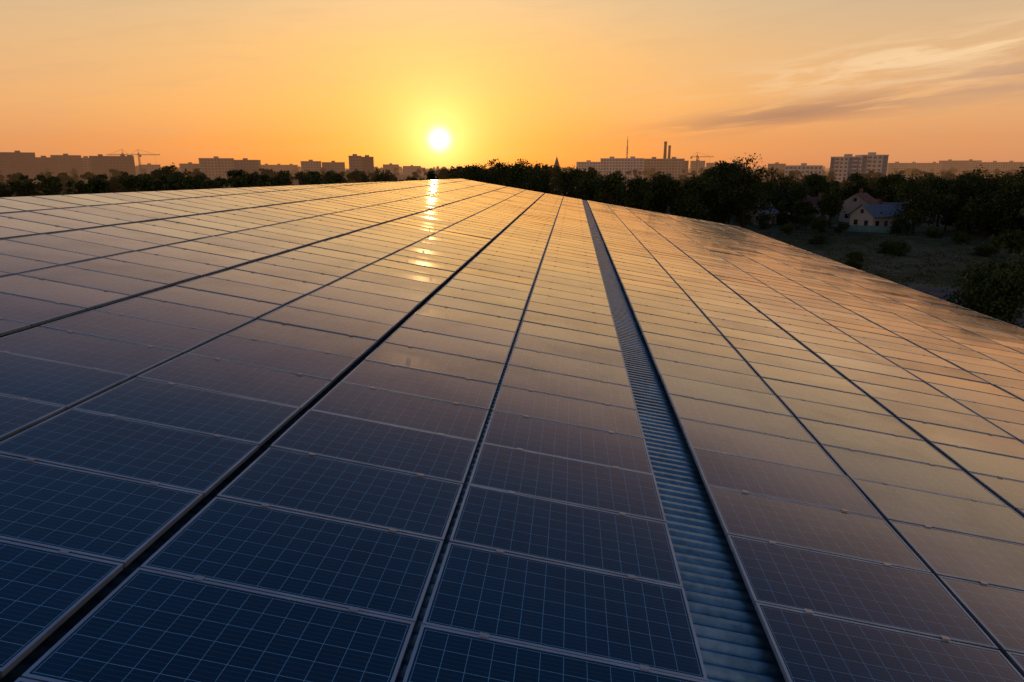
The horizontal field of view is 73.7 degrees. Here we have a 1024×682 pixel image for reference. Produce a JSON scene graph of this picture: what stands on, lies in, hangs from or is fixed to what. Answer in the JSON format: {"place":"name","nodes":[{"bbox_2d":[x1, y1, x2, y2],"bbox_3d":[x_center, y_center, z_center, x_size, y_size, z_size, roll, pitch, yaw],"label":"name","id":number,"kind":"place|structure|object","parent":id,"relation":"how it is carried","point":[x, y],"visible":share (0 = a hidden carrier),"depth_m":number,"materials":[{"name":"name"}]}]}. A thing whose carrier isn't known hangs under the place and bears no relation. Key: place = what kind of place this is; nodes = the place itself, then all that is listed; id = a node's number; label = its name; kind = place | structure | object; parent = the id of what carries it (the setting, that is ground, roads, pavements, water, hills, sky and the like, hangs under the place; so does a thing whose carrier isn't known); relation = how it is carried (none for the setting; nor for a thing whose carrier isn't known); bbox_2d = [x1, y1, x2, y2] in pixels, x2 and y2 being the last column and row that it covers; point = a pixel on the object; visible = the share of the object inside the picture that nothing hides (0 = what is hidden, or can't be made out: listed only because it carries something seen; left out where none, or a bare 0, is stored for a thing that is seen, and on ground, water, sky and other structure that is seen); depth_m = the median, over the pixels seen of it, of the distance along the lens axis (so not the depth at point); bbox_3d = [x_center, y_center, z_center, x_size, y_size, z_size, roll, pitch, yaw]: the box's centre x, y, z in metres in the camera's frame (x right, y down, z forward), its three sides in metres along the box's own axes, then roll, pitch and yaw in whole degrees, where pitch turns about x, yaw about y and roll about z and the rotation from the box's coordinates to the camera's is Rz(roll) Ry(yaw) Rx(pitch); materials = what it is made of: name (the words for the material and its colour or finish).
{"place":"outdoors","nodes":[
{"label":"outdoors","id":0,"kind":"place"},
{"bbox_2d":[0,0,1023,167],"label":"sky","id":1,"kind":"structure","parent":0,"point":[423,83],"materials":[{"name":"orange"}]},
{"bbox_2d":[3,168,1023,489],"bbox_3d":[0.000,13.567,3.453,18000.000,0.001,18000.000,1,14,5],"label":"ground","id":2,"kind":"structure","parent":0,"point":[895,260],"depth_m":124.43,"materials":[{"name":"green plant"}]},
{"bbox_2d":[0,153,17,179],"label":"apartment block","id":3,"kind":"structure","parent":2,"relation":"on","point":[8,164],"depth_m":786.51,"materials":[{"name":"grey concrete"}]},
{"bbox_2d":[0,151,37,178],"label":"apartment block","id":4,"kind":"structure","parent":2,"relation":"on","point":[26,163],"depth_m":808.06,"materials":[{"name":"grey concrete"}]},
{"bbox_2d":[36,156,61,176],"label":"apartment block","id":5,"kind":"structure","parent":2,"relation":"on","point":[51,164],"depth_m":867.57,"materials":[{"name":"grey concrete"}]},
{"bbox_2d":[50,154,83,176],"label":"apartment block","id":6,"kind":"structure","parent":2,"relation":"on","point":[68,163],"depth_m":897.40,"materials":[{"name":"grey concrete"}]},
{"bbox_2d":[81,156,91,173],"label":"apartment block","id":7,"kind":"structure","parent":2,"relation":"on","point":[86,164],"depth_m":922.98,"materials":[{"name":"concrete"}]},
{"bbox_2d":[89,154,135,175],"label":"apartment block","id":8,"kind":"structure","parent":2,"relation":"on","point":[100,164],"depth_m":835.85,"materials":[{"name":"grey concrete"}]},
{"bbox_2d":[130,150,158,173],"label":"tower crane","id":9,"kind":"object","parent":2,"relation":"on","point":[138,154],"visible":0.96,"depth_m":897.38,"materials":[{"name":"paint"}]},
{"bbox_2d":[138,163,160,173],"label":"apartment block","id":10,"kind":"structure","parent":2,"relation":"on","point":[149,167],"depth_m":1115.39,"materials":[{"name":"concrete"}]},
{"bbox_2d":[179,162,199,174],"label":"apartment block","id":11,"kind":"structure","parent":2,"relation":"on","point":[189,166],"depth_m":1095.24,"materials":[{"name":"grey concrete"}]},
{"bbox_2d":[198,156,234,179],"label":"apartment block","id":12,"kind":"structure","parent":2,"relation":"on","point":[212,168],"depth_m":798.19,"materials":[{"name":"grey concrete"}]},
{"bbox_2d":[0,163,465,196],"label":"woodland","id":13,"kind":"object","parent":2,"relation":"on","point":[165,178],"visible":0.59,"depth_m":230.41,"materials":[{"name":"green plant"}]},
{"bbox_2d":[234,158,260,174],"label":"apartment block","id":14,"kind":"structure","parent":2,"relation":"on","point":[246,164],"depth_m":836.75,"materials":[{"name":"concrete"}]},
{"bbox_2d":[261,164,297,172],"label":"apartment block","id":15,"kind":"structure","parent":2,"relation":"on","point":[279,167],"depth_m":1282.79,"materials":[{"name":"concrete"}]},
{"bbox_2d":[300,160,320,172],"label":"apartment block","id":16,"kind":"structure","parent":2,"relation":"on","point":[311,165],"depth_m":925.80,"materials":[{"name":"grey concrete"}]},
{"bbox_2d":[321,161,344,174],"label":"apartment block","id":17,"kind":"structure","parent":2,"relation":"on","point":[337,167],"depth_m":951.72,"materials":[{"name":"concrete"}]},
{"bbox_2d":[348,154,361,176],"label":"apartment block","id":18,"kind":"structure","parent":2,"relation":"on","point":[355,161],"depth_m":825.21,"materials":[{"name":"concrete"}]},
{"bbox_2d":[361,155,373,178],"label":"apartment block","id":19,"kind":"structure","parent":2,"relation":"on","point":[367,163],"depth_m":847.39,"materials":[{"name":"grey concrete"}]},
{"bbox_2d":[383,163,398,174],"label":"apartment block","id":20,"kind":"structure","parent":2,"relation":"on","point":[390,166],"depth_m":1235.33,"materials":[{"name":"concrete"}]},
{"bbox_2d":[403,165,420,173],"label":"apartment block","id":21,"kind":"structure","parent":2,"relation":"on","point":[409,169],"depth_m":1433.38,"materials":[{"name":"concrete"}]},
{"bbox_2d":[456,163,486,181],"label":"deciduous tree","id":22,"kind":"object","parent":2,"relation":"on","point":[474,174],"visible":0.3,"depth_m":203.23,"materials":[{"name":"green plant"}]},
{"bbox_2d":[479,159,512,185],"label":"deciduous tree","id":23,"kind":"object","parent":2,"relation":"on","point":[493,177],"visible":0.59,"depth_m":222.03,"materials":[{"name":"green plant"}]},
{"bbox_2d":[494,158,537,189],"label":"deciduous tree","id":24,"kind":"object","parent":2,"relation":"on","point":[516,172],"visible":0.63,"depth_m":182.30,"materials":[{"name":"green plant"}]},
{"bbox_2d":[39,165,1018,180],"bbox_3d":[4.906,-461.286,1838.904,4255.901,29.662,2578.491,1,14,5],"label":"distant woodland","id":25,"kind":"object","parent":2,"relation":"on","point":[915,171],"visible":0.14,"depth_m":891.66,"materials":[{"name":"green plant"}]},
{"bbox_2d":[522,163,558,194],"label":"deciduous tree","id":26,"kind":"object","parent":2,"relation":"on","point":[541,184],"visible":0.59,"depth_m":202.95,"materials":[{"name":"green plant"}]},
{"bbox_2d":[553,165,585,199],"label":"deciduous tree","id":27,"kind":"object","parent":2,"relation":"on","point":[567,180],"visible":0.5,"depth_m":184.08,"materials":[{"name":"green plant"}]},
{"bbox_2d":[573,175,602,201],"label":"deciduous tree","id":28,"kind":"object","parent":2,"relation":"on","point":[586,187],"visible":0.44,"depth_m":144.26,"materials":[{"name":"green plant"}]},
{"bbox_2d":[576,160,599,171],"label":"apartment block","id":29,"kind":"structure","parent":2,"relation":"on","point":[586,164],"depth_m":908.17,"materials":[{"name":"grey concrete"}]},
{"bbox_2d":[593,171,635,207],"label":"deciduous tree","id":30,"kind":"object","parent":2,"relation":"on","point":[610,182],"visible":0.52,"depth_m":134.97,"materials":[{"name":"green plant"}]},
{"bbox_2d":[600,156,643,178],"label":"apartment block","id":31,"kind":"structure","parent":2,"relation":"on","point":[613,165],"depth_m":807.07,"materials":[{"name":"grey concrete"}]},
{"bbox_2d":[614,175,656,210],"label":"deciduous tree","id":32,"kind":"object","parent":2,"relation":"on","point":[637,187],"visible":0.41,"depth_m":138.39,"materials":[{"name":"green plant"}]},
{"bbox_2d":[643,157,684,178],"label":"apartment block","id":33,"kind":"structure","parent":2,"relation":"on","point":[674,166],"depth_m":817.33,"materials":[{"name":"grey concrete"}]},
{"bbox_2d":[645,172,682,213],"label":"deciduous tree","id":34,"kind":"object","parent":2,"relation":"on","point":[663,188],"visible":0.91,"depth_m":152.21,"materials":[{"name":"green plant"}]},
{"bbox_2d":[663,141,666,158],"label":"factory chimney","id":35,"kind":"object","parent":2,"relation":"on","point":[665,150],"visible":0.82,"depth_m":940.12,"materials":[{"name":"concrete"}]},
{"bbox_2d":[668,145,670,158],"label":"factory chimney","id":36,"kind":"object","parent":2,"relation":"on","point":[669,150],"visible":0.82,"depth_m":949.21,"materials":[{"name":"grey concrete"}]},
{"bbox_2d":[671,174,716,221],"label":"deciduous tree","id":37,"kind":"object","parent":2,"relation":"on","point":[688,208],"visible":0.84,"depth_m":139.97,"materials":[{"name":"green plant"}]},
{"bbox_2d":[690,159,704,175],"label":"apartment block","id":38,"kind":"structure","parent":2,"relation":"on","point":[700,164],"depth_m":1117.88,"materials":[{"name":"grey concrete"}]},
{"bbox_2d":[690,152,709,176],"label":"tower crane","id":39,"kind":"object","parent":2,"relation":"on","point":[697,157],"visible":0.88,"depth_m":1027.56,"materials":[{"name":"paint"}]},
{"bbox_2d":[694,167,740,216],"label":"deciduous tree","id":40,"kind":"object","parent":2,"relation":"on","point":[705,196],"visible":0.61,"depth_m":157.66,"materials":[{"name":"green plant"}]},
{"bbox_2d":[709,160,740,223],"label":"deciduous tree","id":41,"kind":"object","parent":2,"relation":"on","point":[724,167],"visible":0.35,"depth_m":158.17,"materials":[{"name":"green plant"}]},
{"bbox_2d":[706,162,743,171],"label":"apartment block","id":42,"kind":"structure","parent":2,"relation":"on","point":[708,165],"depth_m":1203.03,"materials":[{"name":"concrete"}]},
{"bbox_2d":[446,161,1023,264],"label":"woodland","id":43,"kind":"object","parent":2,"relation":"on","point":[967,217],"visible":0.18,"depth_m":169.37,"materials":[{"name":"green plant"}]},
{"bbox_2d":[705,153,780,227],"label":"deciduous tree","id":44,"kind":"object","parent":2,"relation":"on","point":[751,189],"visible":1,"depth_m":151.62,"materials":[{"name":"green plant"}]},
{"bbox_2d":[732,213,759,228],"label":"shrub","id":45,"kind":"object","parent":2,"relation":"on","point":[738,219],"visible":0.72,"depth_m":156.83,"materials":[{"name":"green plant"}]},
{"bbox_2d":[745,201,779,224],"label":"house","id":46,"kind":"structure","parent":2,"relation":"on","point":[774,217],"depth_m":172.10,"materials":[{"name":"grey metal"}]},
{"bbox_2d":[754,213,772,228],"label":"shrub","id":47,"kind":"object","parent":2,"relation":"on","point":[764,220],"visible":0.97,"depth_m":158.65,"materials":[{"name":"green plant"}]},
{"bbox_2d":[767,162,785,174],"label":"apartment block","id":48,"kind":"structure","parent":2,"relation":"on","point":[778,166],"depth_m":1082.10,"materials":[{"name":"concrete"}]},
{"bbox_2d":[766,174,804,210],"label":"deciduous tree","id":49,"kind":"object","parent":2,"relation":"on","point":[779,195],"visible":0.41,"depth_m":190.00,"materials":[{"name":"green plant"}]},
{"bbox_2d":[778,222,796,234],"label":"shrub","id":50,"kind":"object","parent":2,"relation":"on","point":[787,228],"visible":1,"depth_m":146.07,"materials":[{"name":"green plant"}]},
{"bbox_2d":[780,181,816,214],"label":"deciduous tree","id":51,"kind":"object","parent":2,"relation":"on","point":[799,192],"visible":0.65,"depth_m":180.00,"materials":[{"name":"green plant"}]},
{"bbox_2d":[784,163,822,179],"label":"apartment block","id":52,"kind":"structure","parent":2,"relation":"on","point":[805,168],"depth_m":638.83,"materials":[{"name":"grey concrete"}]},
{"bbox_2d":[794,212,819,229],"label":"shrub","id":53,"kind":"object","parent":2,"relation":"on","point":[803,219],"visible":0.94,"depth_m":156.11,"materials":[{"name":"green plant"}]},
{"bbox_2d":[799,172,833,196],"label":"deciduous tree","id":54,"kind":"object","parent":2,"relation":"on","point":[817,183],"visible":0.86,"depth_m":213.14,"materials":[{"name":"green plant"}]},
{"bbox_2d":[808,233,827,244],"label":"shrub","id":55,"kind":"object","parent":2,"relation":"on","point":[818,239],"visible":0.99,"depth_m":128.10,"materials":[{"name":"green plant"}]},
{"bbox_2d":[807,215,833,231],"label":"shrub","id":56,"kind":"object","parent":2,"relation":"on","point":[819,222],"visible":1,"depth_m":151.26,"materials":[{"name":"green plant"}]},
{"bbox_2d":[816,185,845,228],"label":"deciduous tree","id":57,"kind":"object","parent":2,"relation":"on","point":[829,202],"visible":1,"depth_m":157.28,"materials":[{"name":"green plant"}]},
{"bbox_2d":[831,221,849,232],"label":"shrub","id":58,"kind":"object","parent":2,"relation":"on","point":[840,227],"visible":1,"depth_m":149.51,"materials":[{"name":"green plant"}]},
{"bbox_2d":[829,154,862,183],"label":"apartment block","id":59,"kind":"structure","parent":2,"relation":"on","point":[846,165],"depth_m":554.28,"materials":[{"name":"grey concrete"}]},
{"bbox_2d":[844,250,865,269],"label":"shrub","id":60,"kind":"object","parent":2,"relation":"on","point":[854,256],"visible":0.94,"depth_m":95.54,"materials":[{"name":"green plant"}]},
{"bbox_2d":[839,189,877,221],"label":"house","id":61,"kind":"structure","parent":2,"relation":"on","point":[853,202],"depth_m":178.10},
{"bbox_2d":[841,171,877,199],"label":"deciduous tree","id":62,"kind":"object","parent":2,"relation":"on","point":[854,178],"visible":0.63,"depth_m":226.26,"materials":[{"name":"green plant"}]},
{"bbox_2d":[836,224,890,232],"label":"board fence","id":63,"kind":"object","parent":2,"relation":"on","point":[875,229],"visible":0.79,"depth_m":150.70,"materials":[{"name":"teal paint"}]},
{"bbox_2d":[855,152,888,179],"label":"apartment block","id":64,"kind":"structure","parent":2,"relation":"on","point":[874,162],"depth_m":552.34,"materials":[{"name":"grey concrete"}]},
{"bbox_2d":[847,200,899,229],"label":"house","id":65,"kind":"structure","parent":2,"relation":"on","point":[867,215],"depth_m":156.88,"materials":[{"name":"beige paint"}]},
{"bbox_2d":[752,221,1023,317],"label":"weed tufts","id":66,"kind":"object","parent":2,"relation":"on","point":[967,249],"visible":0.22,"depth_m":107.07,"materials":[{"name":"green plant"}]},
{"bbox_2d":[874,236,902,253],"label":"shrub","id":67,"kind":"object","parent":2,"relation":"on","point":[883,244],"visible":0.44,"depth_m":113.81,"materials":[{"name":"green plant"}]},
{"bbox_2d":[871,171,905,201],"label":"deciduous tree","id":68,"kind":"object","parent":2,"relation":"on","point":[894,177],"visible":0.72,"depth_m":212.53,"materials":[{"name":"green plant"}]},
{"bbox_2d":[886,162,906,174],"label":"apartment block","id":69,"kind":"structure","parent":2,"relation":"on","point":[900,166],"depth_m":1142.79,"materials":[{"name":"grey concrete"}]},
{"bbox_2d":[882,201,911,225],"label":"house","id":70,"kind":"structure","parent":2,"relation":"on","point":[895,204],"depth_m":171.00,"materials":[{"name":"stone"}]},
{"bbox_2d":[886,241,912,255],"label":"shrub","id":71,"kind":"object","parent":2,"relation":"on","point":[898,248],"visible":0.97,"depth_m":110.98,"materials":[{"name":"green plant"}]},
{"bbox_2d":[887,216,912,235],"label":"shrub","id":72,"kind":"object","parent":2,"relation":"on","point":[892,231],"visible":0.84,"depth_m":143.70,"materials":[{"name":"green plant"}]},
{"bbox_2d":[880,172,957,233],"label":"deciduous tree","id":73,"kind":"object","parent":2,"relation":"on","point":[922,200],"visible":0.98,"depth_m":144.11,"materials":[{"name":"green plant"}]},
{"bbox_2d":[906,162,941,174],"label":"apartment block","id":74,"kind":"structure","parent":2,"relation":"on","point":[927,167],"depth_m":1247.49,"materials":[{"name":"grey concrete"}]},
{"bbox_2d":[925,227,944,238],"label":"shrub","id":75,"kind":"object","parent":2,"relation":"on","point":[932,233],"visible":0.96,"depth_m":138.50,"materials":[{"name":"green plant"}]},
{"bbox_2d":[916,173,966,226],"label":"deciduous tree","id":76,"kind":"object","parent":2,"relation":"on","point":[944,184],"visible":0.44,"depth_m":160.97,"materials":[{"name":"green plant"}]},
{"bbox_2d":[939,159,981,174],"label":"apartment block","id":77,"kind":"structure","parent":2,"relation":"on","point":[960,166],"depth_m":1222.35,"materials":[{"name":"concrete"}]},
{"bbox_2d":[950,231,974,244],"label":"shrub","id":78,"kind":"object","parent":2,"relation":"on","point":[959,237],"visible":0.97,"depth_m":128.11,"materials":[{"name":"green plant"}]},
{"bbox_2d":[939,164,995,229],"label":"deciduous tree","id":79,"kind":"object","parent":2,"relation":"on","point":[965,191],"visible":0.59,"depth_m":153.81,"materials":[{"name":"green plant"}]},
{"bbox_2d":[913,288,1023,328],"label":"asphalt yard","id":80,"kind":"structure","parent":2,"relation":"on","point":[936,292],"depth_m":78.00,"materials":[{"name":"grey asphalt"}]},
{"bbox_2d":[940,250,1023,327],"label":"deciduous tree","id":81,"kind":"object","parent":80,"relation":"on","point":[1001,265],"visible":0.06,"depth_m":39.68,"materials":[{"name":"green plant"}]},
{"bbox_2d":[943,261,1023,324],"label":"deciduous tree","id":82,"kind":"object","parent":2,"relation":"on","point":[1001,296],"visible":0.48,"depth_m":35.63,"materials":[{"name":"green plant"}]},
{"bbox_2d":[969,243,1000,256],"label":"shrub","id":83,"kind":"object","parent":2,"relation":"on","point":[986,250],"visible":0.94,"depth_m":109.94,"materials":[{"name":"green plant"}]},
{"bbox_2d":[970,172,1020,232],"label":"deciduous tree","id":84,"kind":"object","parent":2,"relation":"on","point":[993,186],"visible":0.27,"depth_m":147.94,"materials":[{"name":"green plant"}]},
{"bbox_2d":[969,161,1023,175],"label":"apartment block","id":85,"kind":"structure","parent":2,"relation":"on","point":[1001,166],"depth_m":1111.45,"materials":[{"name":"grey concrete"}]},
{"bbox_2d":[981,164,1023,233],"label":"deciduous tree","id":86,"kind":"object","parent":2,"relation":"on","point":[1007,216],"visible":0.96,"depth_m":134.41,"materials":[{"name":"green plant"}]},
{"bbox_2d":[554,157,559,166],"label":"church","id":87,"kind":"structure","parent":0,"point":[556,162],"depth_m":674.39,"materials":[{"name":"metal"}]},
{"bbox_2d":[684,161,688,176],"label":"factory building","id":88,"kind":"structure","parent":0,"point":[686,163],"depth_m":950.40,"materials":[{"name":"grey concrete"}]},
{"bbox_2d":[800,193,828,219],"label":"house","id":89,"kind":"structure","parent":0,"point":[814,201],"depth_m":189.01,"materials":[{"name":"ceramic"}]},
{"bbox_2d":[901,198,942,219],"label":"house","id":90,"kind":"structure","parent":0,"point":[932,216],"depth_m":188.29,"materials":[{"name":"grey metal"}]},
{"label":"walls","id":91,"kind":"object","parent":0,"visible":0},
{"bbox_2d":[0,189,1022,681],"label":"roof sheet","id":92,"kind":"object","parent":91,"relation":"on","point":[732,639],"visible":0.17,"depth_m":6.21,"materials":[{"name":"grey metal"}]},
{"bbox_2d":[0,179,708,681],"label":"solar panel array","id":93,"kind":"object","parent":92,"relation":"on","point":[308,545],"visible":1,"depth_m":6.62,"materials":[{"name":"blue glass"}]},
{"bbox_2d":[587,200,1023,681],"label":"solar panel array","id":94,"kind":"object","parent":92,"relation":"on","point":[844,580],"visible":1,"depth_m":9.36,"materials":[{"name":"blue glass"}]}
]}

